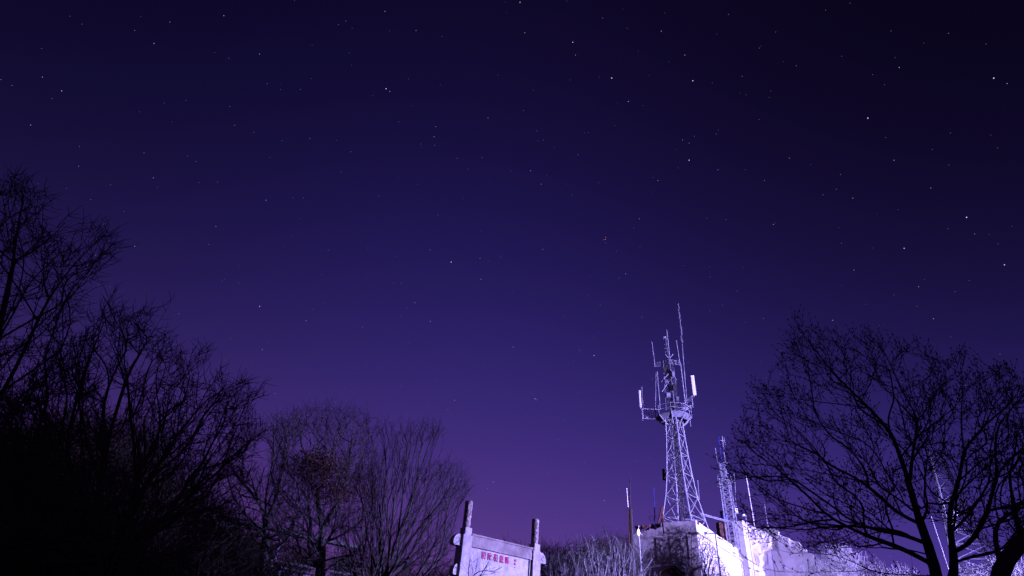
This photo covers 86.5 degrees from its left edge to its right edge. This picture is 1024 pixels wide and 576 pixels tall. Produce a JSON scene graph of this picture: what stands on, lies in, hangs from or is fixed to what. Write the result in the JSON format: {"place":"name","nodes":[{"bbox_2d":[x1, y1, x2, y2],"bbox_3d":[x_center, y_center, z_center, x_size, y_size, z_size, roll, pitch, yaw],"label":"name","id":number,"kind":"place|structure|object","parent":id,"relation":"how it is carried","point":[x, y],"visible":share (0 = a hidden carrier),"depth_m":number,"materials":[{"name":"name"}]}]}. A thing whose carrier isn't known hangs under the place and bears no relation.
{"place":"outdoors","nodes":[
{"label":"outdoors","id":0,"kind":"place"},
{"bbox_2d":[7,492,202,575],"bbox_3d":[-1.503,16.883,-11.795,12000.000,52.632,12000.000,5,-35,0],"label":"ground","id":1,"kind":"structure","parent":0,"point":[83,533],"depth_m":15.90,"materials":[{"name":"soil"}]},
{"bbox_2d":[0,164,138,574],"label":"bare tree","id":2,"kind":"object","parent":1,"relation":"on","point":[25,346],"visible":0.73,"depth_m":11.24,"materials":[{"name":"black plant"}]},
{"bbox_2d":[0,281,285,575],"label":"bare tree","id":3,"kind":"object","parent":1,"relation":"on","point":[97,531],"visible":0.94,"depth_m":9.98,"materials":[{"name":"black plant"}]},
{"bbox_2d":[194,404,324,574],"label":"bare tree","id":4,"kind":"object","parent":1,"relation":"on","point":[266,513],"visible":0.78,"depth_m":19.60,"materials":[{"name":"brown plant"}]},
{"bbox_2d":[254,531,316,574],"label":"distant tree","id":5,"kind":"object","parent":1,"relation":"on","point":[294,554],"visible":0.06,"depth_m":28.51,"materials":[{"name":"black plant"}]},
{"bbox_2d":[224,518,357,575],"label":"covered walkway","id":6,"kind":"structure","parent":1,"relation":"on","point":[333,542],"depth_m":25.23,"materials":[{"name":"tile"}]},
{"bbox_2d":[286,537,330,574],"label":"distant tree","id":7,"kind":"object","parent":1,"relation":"on","point":[305,553],"visible":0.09,"depth_m":38.99,"materials":[{"name":"black plant"}]},
{"bbox_2d":[0,363,645,575],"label":"undergrowth","id":8,"kind":"object","parent":1,"relation":"on","point":[224,559],"visible":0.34,"depth_m":17.00,"materials":[{"name":"black plant"}]},
{"bbox_2d":[260,395,389,575],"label":"bare tree","id":9,"kind":"object","parent":1,"relation":"on","point":[342,479],"visible":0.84,"depth_m":21.91,"materials":[{"name":"brown plant"}]},
{"bbox_2d":[327,537,393,575],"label":"distant tree","id":10,"kind":"object","parent":1,"relation":"on","point":[357,570],"visible":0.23,"depth_m":30.90,"materials":[{"name":"black plant"}]},
{"bbox_2d":[358,550,416,575],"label":"distant tree","id":11,"kind":"object","parent":1,"relation":"on","point":[407,572],"visible":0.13,"depth_m":34.88,"materials":[{"name":"black plant"}]},
{"bbox_2d":[316,414,475,575],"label":"bare tree","id":12,"kind":"object","parent":1,"relation":"on","point":[390,566],"visible":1,"depth_m":17.95,"materials":[{"name":"brown plant"}]},
{"bbox_2d":[397,555,447,575],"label":"distant tree","id":13,"kind":"object","parent":1,"relation":"on","point":[417,569],"visible":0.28,"depth_m":43.86,"materials":[{"name":"black plant"}]},
{"bbox_2d":[426,558,453,575],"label":"distant tree","id":14,"kind":"object","parent":1,"relation":"on","point":[441,572],"visible":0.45,"depth_m":38.92,"materials":[{"name":"black plant"}]},
{"bbox_2d":[461,553,499,575],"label":"bare tree","id":15,"kind":"object","parent":1,"relation":"on","point":[482,570],"visible":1,"depth_m":16.07,"materials":[{"name":"grey plant"}]},
{"bbox_2d":[449,500,545,575],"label":"signboard","id":16,"kind":"structure","parent":1,"relation":"on","point":[517,560],"depth_m":20.60,"materials":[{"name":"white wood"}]},
{"bbox_2d":[524,535,562,575],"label":"distant tree","id":17,"kind":"object","parent":1,"relation":"on","point":[549,557],"visible":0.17,"depth_m":58.88,"materials":[{"name":"grey plant"}]},
{"bbox_2d":[541,553,569,575],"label":"bare shrub","id":18,"kind":"object","parent":1,"relation":"on","point":[555,572],"visible":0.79,"depth_m":35.77,"materials":[{"name":"grey plant"}]},
{"bbox_2d":[539,537,580,575],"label":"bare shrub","id":19,"kind":"object","parent":1,"relation":"on","point":[552,570],"visible":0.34,"depth_m":57.08,"materials":[{"name":"grey plant"}]},
{"bbox_2d":[554,544,582,575],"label":"bare shrub","id":20,"kind":"object","parent":1,"relation":"on","point":[565,568],"visible":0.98,"depth_m":34.85,"materials":[{"name":"grey plant"}]},
{"bbox_2d":[549,536,605,575],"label":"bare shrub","id":21,"kind":"object","parent":1,"relation":"on","point":[567,564],"visible":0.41,"depth_m":53.35,"materials":[{"name":"grey plant"}]},
{"bbox_2d":[564,534,602,575],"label":"bare shrub","id":22,"kind":"object","parent":1,"relation":"on","point":[588,559],"visible":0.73,"depth_m":36.77,"materials":[{"name":"grey plant"}]},
{"bbox_2d":[564,533,628,575],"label":"distant tree","id":23,"kind":"object","parent":1,"relation":"on","point":[599,555],"visible":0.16,"depth_m":52.79,"materials":[{"name":"grey plant"}]},
{"bbox_2d":[578,544,615,575],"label":"bare shrub","id":24,"kind":"object","parent":1,"relation":"on","point":[598,560],"visible":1,"depth_m":33.84,"materials":[{"name":"grey plant"}]},
{"bbox_2d":[578,524,626,575],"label":"bare shrub","id":25,"kind":"object","parent":1,"relation":"on","point":[610,553],"visible":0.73,"depth_m":37.75,"materials":[{"name":"grey plant"}]},
{"bbox_2d":[595,533,639,575],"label":"bare shrub","id":26,"kind":"object","parent":1,"relation":"on","point":[619,557],"visible":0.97,"depth_m":34.67,"materials":[{"name":"grey plant"}]},
{"bbox_2d":[591,532,644,575],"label":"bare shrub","id":27,"kind":"object","parent":1,"relation":"on","point":[622,539],"visible":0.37,"depth_m":51.53,"materials":[{"name":"grey plant"}]},
{"bbox_2d":[613,532,629,575],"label":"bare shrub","id":28,"kind":"object","parent":1,"relation":"on","point":[620,552],"visible":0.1,"depth_m":53.33,"materials":[{"name":"plant"}]},
{"bbox_2d":[626,488,630,573],"bbox_3d":[9.666,20.888,44.775,0.112,8.619,0.088,5,-35,0],"label":"whip antenna","id":29,"kind":"object","parent":1,"relation":"on","point":[628,523],"visible":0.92,"depth_m":45.69,"materials":[{"name":"metal"}]},
{"bbox_2d":[629,471,634,575],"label":"antenna pole","id":30,"kind":"object","parent":1,"relation":"on","point":[631,524],"visible":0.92,"depth_m":45.79,"materials":[{"name":"black metal"}]},
{"bbox_2d":[612,535,656,575],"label":"bare shrub","id":31,"kind":"object","parent":1,"relation":"on","point":[640,565],"visible":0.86,"depth_m":36.23,"materials":[{"name":"grey plant"}]},
{"bbox_2d":[637,526,642,575],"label":"post lamp","id":32,"kind":"object","parent":1,"relation":"on","point":[638,532],"visible":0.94,"depth_m":45.24,"materials":[{"name":"white metal"}]},
{"bbox_2d":[634,559,659,575],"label":"bare shrub","id":33,"kind":"object","parent":1,"relation":"on","point":[643,569],"visible":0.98,"depth_m":34.92,"materials":[{"name":"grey plant"}]},
{"bbox_2d":[633,520,743,575],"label":"concrete building","id":34,"kind":"structure","parent":1,"relation":"on","point":[653,539],"depth_m":50.07,"materials":[{"name":"concrete"}]},
{"bbox_2d":[649,499,658,526],"bbox_3d":[14.438,22.964,55.284,1.062,5.250,0.096,-4,-36,13],"label":"whip antenna","id":35,"kind":"object","parent":34,"relation":"on","point":[654,513],"visible":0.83,"depth_m":55.16,"materials":[{"name":"blue paint"}]},
{"bbox_2d":[637,524,700,575],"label":"climbing vine","id":36,"kind":"object","parent":34,"relation":"attached to","point":[685,556],"visible":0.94,"depth_m":48.63,"materials":[{"name":"grey plant"}]},
{"bbox_2d":[658,565,686,575],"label":"doorway","id":37,"kind":"structure","parent":34,"relation":"in","point":[671,570],"depth_m":48.35,"materials":[{"name":"black"}]},
{"bbox_2d":[639,303,708,528],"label":"antenna tower","id":38,"kind":"structure","parent":34,"relation":"on","point":[675,421],"depth_m":59.12,"materials":[{"name":"metal"}]},
{"bbox_2d":[700,513,728,522],"bbox_3d":[21.315,24.186,57.083,0.272,1.156,8.395,-21,-43,33],"label":"cable tray","id":39,"kind":"object","parent":38,"relation":"attached to","point":[712,517],"visible":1,"depth_m":56.87,"materials":[{"name":"metal"}]},
{"bbox_2d":[696,533,729,575],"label":"climbing vine","id":40,"kind":"object","parent":34,"relation":"attached to","point":[708,556],"visible":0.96,"depth_m":48.37,"materials":[{"name":"grey plant"}]},
{"bbox_2d":[704,530,720,575],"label":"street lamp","id":41,"kind":"object","parent":1,"relation":"on","point":[705,533],"visible":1,"depth_m":47.36,"materials":[{"name":"white metal"}]},
{"bbox_2d":[716,521,729,540],"bbox_3d":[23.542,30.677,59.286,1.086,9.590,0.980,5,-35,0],"label":"brick stack","id":42,"kind":"object","parent":1,"relation":"on","point":[720,526],"visible":0.28,"depth_m":61.25,"materials":[{"name":"red brick"}]},
{"bbox_2d":[720,511,728,519],"bbox_3d":[24.311,26.121,62.313,0.886,0.950,0.900,5,-35,0],"label":"water drum","id":43,"kind":"object","parent":42,"relation":"on","point":[721,515],"visible":0.6,"depth_m":62.13,"materials":[{"name":"blue paint"}]},
{"bbox_2d":[715,436,745,575],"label":"lattice mast","id":44,"kind":"object","parent":1,"relation":"on","point":[720,465],"visible":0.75,"depth_m":61.22,"materials":[{"name":"metal"}]},
{"bbox_2d":[742,514,754,575],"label":"camera post","id":45,"kind":"object","parent":1,"relation":"on","point":[745,516],"visible":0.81,"depth_m":60.07,"materials":[{"name":"metal"}]},
{"bbox_2d":[764,502,775,575],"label":"whip antenna","id":46,"kind":"object","parent":1,"relation":"on","point":[771,550],"visible":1,"depth_m":59.46,"materials":[{"name":"metal"}]},
{"bbox_2d":[731,525,841,575],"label":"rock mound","id":47,"kind":"object","parent":1,"relation":"on","point":[786,559],"visible":0.48,"depth_m":58.87,"materials":[{"name":"grey stone"}]},
{"bbox_2d":[732,521,753,575],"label":"concrete pier","id":48,"kind":"structure","parent":47,"relation":"on","point":[745,546],"depth_m":60.31,"materials":[{"name":"white concrete"}]},
{"bbox_2d":[746,478,763,575],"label":"whip antenna","id":49,"kind":"object","parent":47,"relation":"on","point":[754,527],"visible":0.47,"depth_m":61.68,"materials":[{"name":"white metal"}]},
{"bbox_2d":[791,560,828,575],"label":"dry bush","id":50,"kind":"object","parent":1,"relation":"on","point":[801,571],"visible":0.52,"depth_m":45.09,"materials":[{"name":"grey plant"}]},
{"bbox_2d":[803,553,839,575],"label":"dry bush","id":51,"kind":"object","parent":1,"relation":"on","point":[815,570],"visible":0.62,"depth_m":41.78,"materials":[{"name":"plant"}]},
{"bbox_2d":[811,537,858,575],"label":"dry bush","id":52,"kind":"object","parent":1,"relation":"on","point":[824,561],"visible":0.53,"depth_m":39.77,"materials":[{"name":"plant"}]},
{"bbox_2d":[827,546,868,575],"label":"dry bush","id":53,"kind":"object","parent":1,"relation":"on","point":[848,568],"visible":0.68,"depth_m":36.28,"materials":[{"name":"plant"}]},
{"bbox_2d":[705,305,1023,575],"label":"bare tree","id":54,"kind":"object","parent":1,"relation":"on","point":[930,560],"visible":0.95,"depth_m":10.94,"materials":[{"name":"black plant"}]},
{"bbox_2d":[854,557,889,575],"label":"dry bush","id":55,"kind":"object","parent":1,"relation":"on","point":[872,566],"visible":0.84,"depth_m":34.06,"materials":[{"name":"plant"}]},
{"bbox_2d":[884,564,916,575],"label":"dry bush","id":56,"kind":"object","parent":1,"relation":"on","point":[899,572],"visible":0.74,"depth_m":31.68,"materials":[{"name":"beige plant"}]},
{"bbox_2d":[931,516,948,570],"bbox_3d":[35.215,22.660,43.925,0.224,7.990,0.095,-19,-42,31],"label":"whip antenna","id":57,"kind":"object","parent":1,"relation":"on","point":[940,545],"visible":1,"depth_m":44.77,"materials":[{"name":"metal"}]},
{"bbox_2d":[958,560,989,575],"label":"dry bush","id":58,"kind":"object","parent":1,"relation":"on","point":[964,570],"visible":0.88,"depth_m":30.09,"materials":[{"name":"plant"}]},
{"bbox_2d":[955,403,1023,575],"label":"bare tree","id":59,"kind":"object","parent":1,"relation":"on","point":[1009,556],"visible":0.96,"depth_m":7.78,"materials":[{"name":"black plant"}]},
{"bbox_2d":[982,555,1023,575],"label":"dry bush","id":60,"kind":"object","parent":1,"relation":"on","point":[1015,573],"visible":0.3,"depth_m":27.85,"materials":[{"name":"plant"}]},
{"bbox_2d":[0,0,1023,575],"label":"sky","id":61,"kind":"structure","parent":0,"point":[514,275],"materials":[{"name":"purple"}]},
{"bbox_2d":[9,14,1004,549],"bbox_3d":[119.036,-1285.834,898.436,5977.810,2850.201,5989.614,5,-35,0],"label":"stars","id":62,"kind":"object","parent":61,"relation":"in","point":[579,350],"visible":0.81,"depth_m":2646.00,"materials":[{"name":"white"}]},
{"bbox_2d":[925,428,995,575],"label":"lattice tower","id":63,"kind":"structure","parent":0,"point":[936,482],"depth_m":58.86,"materials":[{"name":"metal"}]}
]}

